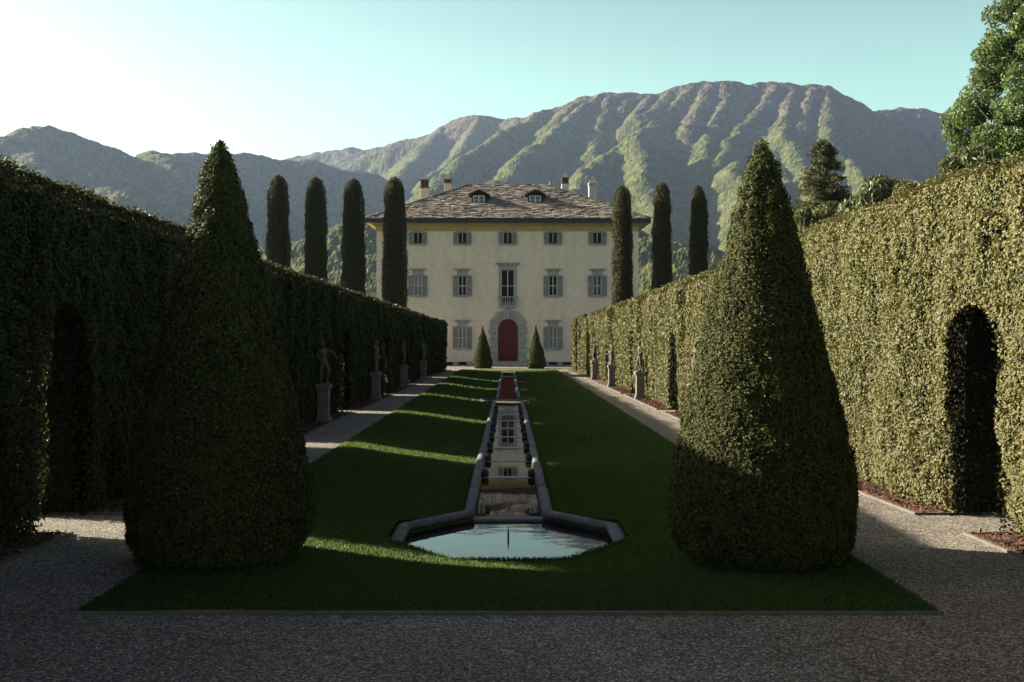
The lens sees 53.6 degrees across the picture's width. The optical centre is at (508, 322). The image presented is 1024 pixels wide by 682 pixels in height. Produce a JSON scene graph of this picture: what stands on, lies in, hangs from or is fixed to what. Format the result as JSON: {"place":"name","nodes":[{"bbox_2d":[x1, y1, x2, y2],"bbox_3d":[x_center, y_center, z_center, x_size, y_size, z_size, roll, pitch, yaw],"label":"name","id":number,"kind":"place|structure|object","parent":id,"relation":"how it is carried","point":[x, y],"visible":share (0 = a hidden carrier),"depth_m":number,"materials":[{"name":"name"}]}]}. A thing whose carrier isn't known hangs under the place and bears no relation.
{"place":"outdoors","nodes":[
{"label":"outdoors","id":0,"kind":"place"},
{"bbox_2d":[0,81,986,297],"bbox_3d":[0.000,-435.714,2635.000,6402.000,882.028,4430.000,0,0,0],"label":"hills","id":1,"kind":"structure","parent":0,"point":[682,141],"depth_m":2851.49,"materials":[{"name":"green plant"}]},
{"bbox_2d":[75,369,938,610],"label":"lawn","id":2,"kind":"structure","parent":0,"point":[520,609],"depth_m":11.84,"materials":[{"name":"green plant"}]},
{"bbox_2d":[121,139,315,572],"bbox_3d":[-3.062,0.295,10.774,1.987,4.520,2.010,0,0,0],"label":"topiary cone","id":3,"kind":"object","parent":2,"relation":"on","point":[218,474],"visible":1,"depth_m":10.21,"materials":[{"name":"green plant"}]},
{"bbox_2d":[2,399,1013,678],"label":"fallen leaves","id":4,"kind":"object","parent":2,"relation":"on","point":[536,591],"visible":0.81,"depth_m":8.62,"materials":[{"name":"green plant"}]},
{"bbox_2d":[465,372,551,516],"bbox_3d":[0.000,3.507,44.850,1.326,1.607,60.300,0,0,0],"label":"water channel","id":5,"kind":"object","parent":2,"relation":"on","point":[535,472],"visible":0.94,"depth_m":21.48,"materials":[{"name":"stone"}]},
{"bbox_2d":[476,374,540,515],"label":"channel water","id":6,"kind":"structure","parent":5,"relation":"in","point":[508,496],"depth_m":19.78,"materials":[{"name":"liquid"}]},
{"bbox_2d":[391,510,625,555],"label":"pool","id":7,"kind":"structure","parent":2,"relation":"on","point":[402,530],"depth_m":14.11,"materials":[{"name":"stone"}]},
{"bbox_2d":[403,521,611,558],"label":"pool water","id":8,"kind":"structure","parent":7,"relation":"in","point":[467,539],"depth_m":13.32,"materials":[{"name":"blue liquid"}]},
{"bbox_2d":[479,397,537,404],"bbox_3d":[0.000,3.405,41.500,2.410,0.585,2.160,0,0,0],"label":"round basin","id":9,"kind":"object","parent":2,"relation":"on","point":[508,401],"visible":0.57,"depth_m":41.20,"materials":[{"name":"stone"}]},
{"bbox_2d":[665,139,860,572],"bbox_3d":[2.686,0.301,10.779,2.039,4.529,2.061,0,0,0],"label":"topiary cone","id":10,"kind":"object","parent":2,"relation":"on","point":[764,475],"visible":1,"depth_m":10.19,"materials":[{"name":"green plant"}]},
{"bbox_2d":[0,366,1023,681],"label":"gravel path","id":11,"kind":"structure","parent":0,"point":[972,588],"depth_m":7.91,"materials":[{"name":"grey gravel"}]},
{"bbox_2d":[472,325,492,368],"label":"topiary cone","id":12,"kind":"object","parent":11,"relation":"on","point":[482,358],"visible":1,"depth_m":81.26,"materials":[{"name":"green plant"}]},
{"bbox_2d":[0,370,1023,565],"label":"kerb","id":13,"kind":"structure","parent":11,"relation":"on","point":[67,534],"depth_m":13.31,"materials":[{"name":"grey stone"}]},
{"bbox_2d":[690,341,697,374],"bbox_3d":[5.218,1.097,28.193,0.327,1.194,0.427,0,0,-10],"label":"statue","id":14,"kind":"object","parent":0,"point":[694,351],"visible":0.35,"depth_m":28.13,"materials":[{"name":"stone"}]},
{"bbox_2d":[792,206,813,239],"bbox_3d":[8.794,-0.296,30.008,1.154,6.328,1.054,0,0,-22],"label":"shrub","id":15,"kind":"object","parent":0,"point":[796,209],"visible":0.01,"depth_m":29.82,"materials":[{"name":"green plant"}]},
{"bbox_3d":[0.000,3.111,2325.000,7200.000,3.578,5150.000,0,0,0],"label":"ground","id":16,"kind":"structure","parent":0,"visible":0},
{"bbox_2d":[0,155,447,550],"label":"hedge","id":17,"kind":"object","parent":16,"relation":"on","point":[85,279],"visible":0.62,"depth_m":13.54,"materials":[{"name":"green plant"}]},
{"bbox_2d":[263,174,293,267],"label":"cypress","id":18,"kind":"object","parent":16,"relation":"on","point":[278,245],"visible":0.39,"depth_m":69.53,"materials":[{"name":"green plant"}]},
{"bbox_2d":[302,176,329,281],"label":"cypress","id":19,"kind":"object","parent":16,"relation":"on","point":[315,255],"visible":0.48,"depth_m":69.52,"materials":[{"name":"green plant"}]},
{"bbox_2d":[339,178,367,294],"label":"cypress","id":20,"kind":"object","parent":16,"relation":"on","point":[353,266],"visible":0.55,"depth_m":69.51,"materials":[{"name":"green plant"}]},
{"bbox_2d":[379,176,409,307],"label":"cypress","id":21,"kind":"object","parent":16,"relation":"on","point":[394,279],"visible":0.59,"depth_m":69.47,"materials":[{"name":"green plant"}]},
{"bbox_2d":[364,172,651,365],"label":"villa","id":22,"kind":"object","parent":16,"relation":"on","point":[509,267],"visible":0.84,"depth_m":90.00,"materials":[{"name":"paint"}]},
{"bbox_2d":[408,269,426,296],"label":"window","id":23,"kind":"structure","parent":22,"relation":"in","point":[417,286],"depth_m":89.95,"materials":[{"name":"grey wood"}]},
{"bbox_2d":[409,230,426,244],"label":"window","id":24,"kind":"structure","parent":22,"relation":"in","point":[417,238],"depth_m":89.95,"materials":[{"name":"grey wood"}]},
{"bbox_2d":[453,230,471,244],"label":"window","id":25,"kind":"structure","parent":22,"relation":"in","point":[462,238],"depth_m":89.94,"materials":[{"name":"grey wood"}]},
{"bbox_2d":[453,269,471,296],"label":"window","id":26,"kind":"structure","parent":22,"relation":"in","point":[462,286],"depth_m":89.95,"materials":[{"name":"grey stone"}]},
{"bbox_2d":[453,320,471,349],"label":"window","id":27,"kind":"structure","parent":22,"relation":"in","point":[462,335],"depth_m":89.95,"materials":[{"name":"grey wood"}]},
{"bbox_2d":[499,230,516,244],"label":"window","id":28,"kind":"structure","parent":22,"relation":"in","point":[507,238],"depth_m":89.95,"materials":[{"name":"grey wood"}]},
{"bbox_2d":[496,263,519,306],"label":"balcony window","id":29,"kind":"structure","parent":22,"relation":"in","point":[507,297],"depth_m":89.95,"materials":[{"name":"grey stone"}]},
{"bbox_2d":[489,307,526,365],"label":"doorway","id":30,"kind":"structure","parent":22,"relation":"in","point":[507,341],"depth_m":89.90,"materials":[{"name":"grey stone"}]},
{"bbox_2d":[544,230,561,244],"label":"window","id":31,"kind":"structure","parent":22,"relation":"in","point":[552,238],"depth_m":89.97,"materials":[{"name":"grey wood"}]},
{"bbox_2d":[544,269,562,296],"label":"window","id":32,"kind":"structure","parent":22,"relation":"in","point":[552,286],"depth_m":89.95,"materials":[{"name":"grey wood"}]},
{"bbox_2d":[544,320,562,349],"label":"window","id":33,"kind":"structure","parent":22,"relation":"in","point":[553,335],"depth_m":89.95,"materials":[{"name":"grey wood"}]},
{"bbox_2d":[588,230,606,244],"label":"window","id":34,"kind":"structure","parent":22,"relation":"in","point":[597,238],"depth_m":89.93,"materials":[{"name":"grey wood"}]},
{"bbox_2d":[588,269,606,296],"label":"window","id":35,"kind":"structure","parent":22,"relation":"in","point":[597,286],"depth_m":89.95,"materials":[{"name":"grey wood"}]},
{"bbox_2d":[73,611,943,614],"bbox_3d":[0.000,2.453,8.481,7.280,0.080,0.022,0,0,0],"label":"lawn edging","id":36,"kind":"object","parent":16,"relation":"on","point":[508,612],"visible":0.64,"depth_m":8.47,"materials":[{"name":"stone"}]},
{"bbox_2d":[0,370,1023,561],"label":"mulch bed","id":37,"kind":"object","parent":16,"relation":"on","point":[884,497],"visible":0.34,"depth_m":13.66,"materials":[{"name":"brown wood"}]},
{"bbox_2d":[315,383,331,422],"bbox_3d":[-5.136,2.259,28.200,0.420,1.130,0.420,0,0,0],"label":"pedestal","id":38,"kind":"object","parent":37,"relation":"on","point":[323,402],"visible":0.94,"depth_m":28.04,"materials":[{"name":"stone"}]},
{"bbox_2d":[316,341,337,383],"bbox_3d":[-5.061,1.097,28.245,0.584,1.194,0.301,0,0,-25],"label":"statue","id":39,"kind":"object","parent":38,"relation":"on","point":[322,351],"visible":1,"depth_m":28.14,"materials":[{"name":"stone"}]},
{"bbox_2d":[370,372,381,399],"bbox_3d":[-5.069,2.437,38.800,0.420,1.130,0.420,0,0,0],"label":"pedestal","id":40,"kind":"object","parent":37,"relation":"on","point":[375,386],"visible":0.98,"depth_m":38.64,"materials":[{"name":"stone"}]},
{"bbox_2d":[371,341,380,371],"bbox_3d":[-5.085,1.275,38.784,0.300,1.193,0.472,0,0,20],"label":"statue","id":41,"kind":"object","parent":40,"relation":"on","point":[376,356],"visible":1,"depth_m":38.72,"materials":[{"name":"stone"}]},
{"bbox_2d":[399,365,408,387],"bbox_3d":[-5.012,2.602,48.600,0.420,1.130,0.420,0,0,0],"label":"pedestal","id":42,"kind":"object","parent":37,"relation":"on","point":[403,377],"visible":0.94,"depth_m":48.44,"materials":[{"name":"stone"}]},
{"bbox_2d":[401,340,406,364],"bbox_3d":[-5.023,1.440,48.595,0.301,1.194,0.416,0,0,15],"label":"statue","id":43,"kind":"object","parent":42,"relation":"on","point":[403,350],"visible":1,"depth_m":48.49,"materials":[{"name":"stone"}]},
{"bbox_2d":[419,361,426,378],"bbox_3d":[-4.960,2.776,59.000,0.420,1.130,0.420,0,0,0],"label":"pedestal","id":44,"kind":"object","parent":37,"relation":"on","point":[422,369],"visible":0.98,"depth_m":58.84,"materials":[{"name":"stone"}]},
{"bbox_2d":[420,340,425,360],"bbox_3d":[-4.955,1.615,59.006,0.327,1.193,0.427,0,0,10],"label":"statue","id":45,"kind":"object","parent":44,"relation":"on","point":[423,354],"visible":1,"depth_m":58.91,"materials":[{"name":"stone"}]},
{"bbox_2d":[591,361,597,379],"bbox_3d":[4.991,2.769,58.600,0.420,1.130,0.420,0,0,0],"label":"pedestal","id":46,"kind":"object","parent":37,"relation":"on","point":[594,370],"visible":0.97,"depth_m":58.44,"materials":[{"name":"stone"}]},
{"bbox_2d":[592,340,596,360],"bbox_3d":[4.986,1.608,58.594,0.327,1.194,0.427,0,0,5],"label":"statue","id":47,"kind":"object","parent":46,"relation":"on","point":[594,354],"visible":1,"depth_m":58.48,"materials":[{"name":"stone"}]},
{"bbox_2d":[607,365,615,386],"bbox_3d":[5.054,2.617,49.500,0.420,1.130,0.420,0,0,0],"label":"pedestal","id":48,"kind":"object","parent":37,"relation":"on","point":[611,375],"visible":0.95,"depth_m":49.34,"materials":[{"name":"stone"}]},
{"bbox_2d":[609,340,614,364],"bbox_3d":[5.064,1.455,49.520,0.300,1.193,0.472,0,0,0],"label":"statue","id":49,"kind":"object","parent":48,"relation":"on","point":[612,358],"visible":1,"depth_m":49.39,"materials":[{"name":"stone"}]},
{"bbox_2d":[634,371,645,398],"bbox_3d":[5.122,2.447,39.400,0.420,1.130,0.420,0,0,0],"label":"pedestal","id":50,"kind":"object","parent":37,"relation":"on","point":[639,375],"visible":0.97,"depth_m":39.24,"materials":[{"name":"stone"}]},
{"bbox_2d":[636,341,644,370],"bbox_3d":[5.130,1.285,39.409,0.301,1.193,0.416,0,0,-5],"label":"statue","id":51,"kind":"object","parent":50,"relation":"on","point":[640,362],"visible":1,"depth_m":39.30,"materials":[{"name":"stone"}]},
{"bbox_2d":[526,325,545,368],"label":"topiary cone","id":52,"kind":"object","parent":16,"relation":"on","point":[535,359],"visible":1,"depth_m":81.25,"materials":[{"name":"green plant"}]},
{"bbox_2d":[570,317,581,371],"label":"hedge","id":53,"kind":"object","parent":16,"relation":"on","point":[574,351],"visible":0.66,"depth_m":74.17,"materials":[{"name":"green plant"}]},
{"bbox_2d":[609,185,634,304],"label":"cypress","id":54,"kind":"object","parent":16,"relation":"on","point":[621,287],"visible":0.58,"depth_m":69.53,"materials":[{"name":"green plant"}]},
{"bbox_2d":[649,182,673,290],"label":"cypress","id":55,"kind":"object","parent":16,"relation":"on","point":[661,231],"visible":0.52,"depth_m":69.58,"materials":[{"name":"green plant"}]},
{"bbox_2d":[687,185,709,274],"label":"cypress","id":56,"kind":"object","parent":16,"relation":"on","point":[698,245],"visible":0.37,"depth_m":69.58,"materials":[{"name":"green plant"}]},
{"bbox_2d":[576,149,1023,535],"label":"hedge","id":57,"kind":"object","parent":16,"relation":"on","point":[918,296],"visible":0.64,"depth_m":14.18,"materials":[{"name":"green plant"}]},
{"bbox_2d":[794,200,837,230],"bbox_3d":[8.001,-0.184,25.999,1.192,5.967,1.166,0,0,-36],"label":"shrub","id":58,"kind":"object","parent":16,"relation":"on","point":[806,216],"visible":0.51,"depth_m":25.92,"materials":[{"name":"green plant"}]},
{"bbox_2d":[791,139,854,208],"bbox_3d":[18.781,-3.712,60.030,6.500,14.449,6.318,0,0,0],"label":"conifer","id":59,"kind":"object","parent":16,"relation":"on","point":[821,188],"visible":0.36,"depth_m":59.60,"materials":[{"name":"green plant"}]},
{"bbox_2d":[837,173,924,214],"bbox_3d":[8.025,-0.182,21.099,2.093,5.791,1.701,0,0,0],"label":"shrub","id":60,"kind":"object","parent":16,"relation":"on","point":[877,187],"visible":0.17,"depth_m":20.55,"materials":[{"name":"green plant"}]},
{"bbox_2d":[892,175,946,201],"bbox_3d":[8.175,-0.107,19.469,1.457,5.586,1.220,0,0,27],"label":"shrub","id":61,"kind":"object","parent":16,"relation":"on","point":[909,184],"visible":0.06,"depth_m":19.34,"materials":[{"name":"green plant"}]},
{"bbox_2d":[937,143,1005,183],"bbox_3d":[8.036,-0.234,17.499,1.146,5.772,1.109,0,0,0],"label":"shrub","id":62,"kind":"object","parent":16,"relation":"on","point":[966,157],"visible":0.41,"depth_m":17.31,"materials":[{"name":"green plant"}]},
{"bbox_2d":[938,0,1023,160],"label":"broadleaf tree","id":63,"kind":"object","parent":16,"relation":"on","point":[995,78],"visible":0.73,"depth_m":34.76,"materials":[{"name":"green plant"}]}
]}

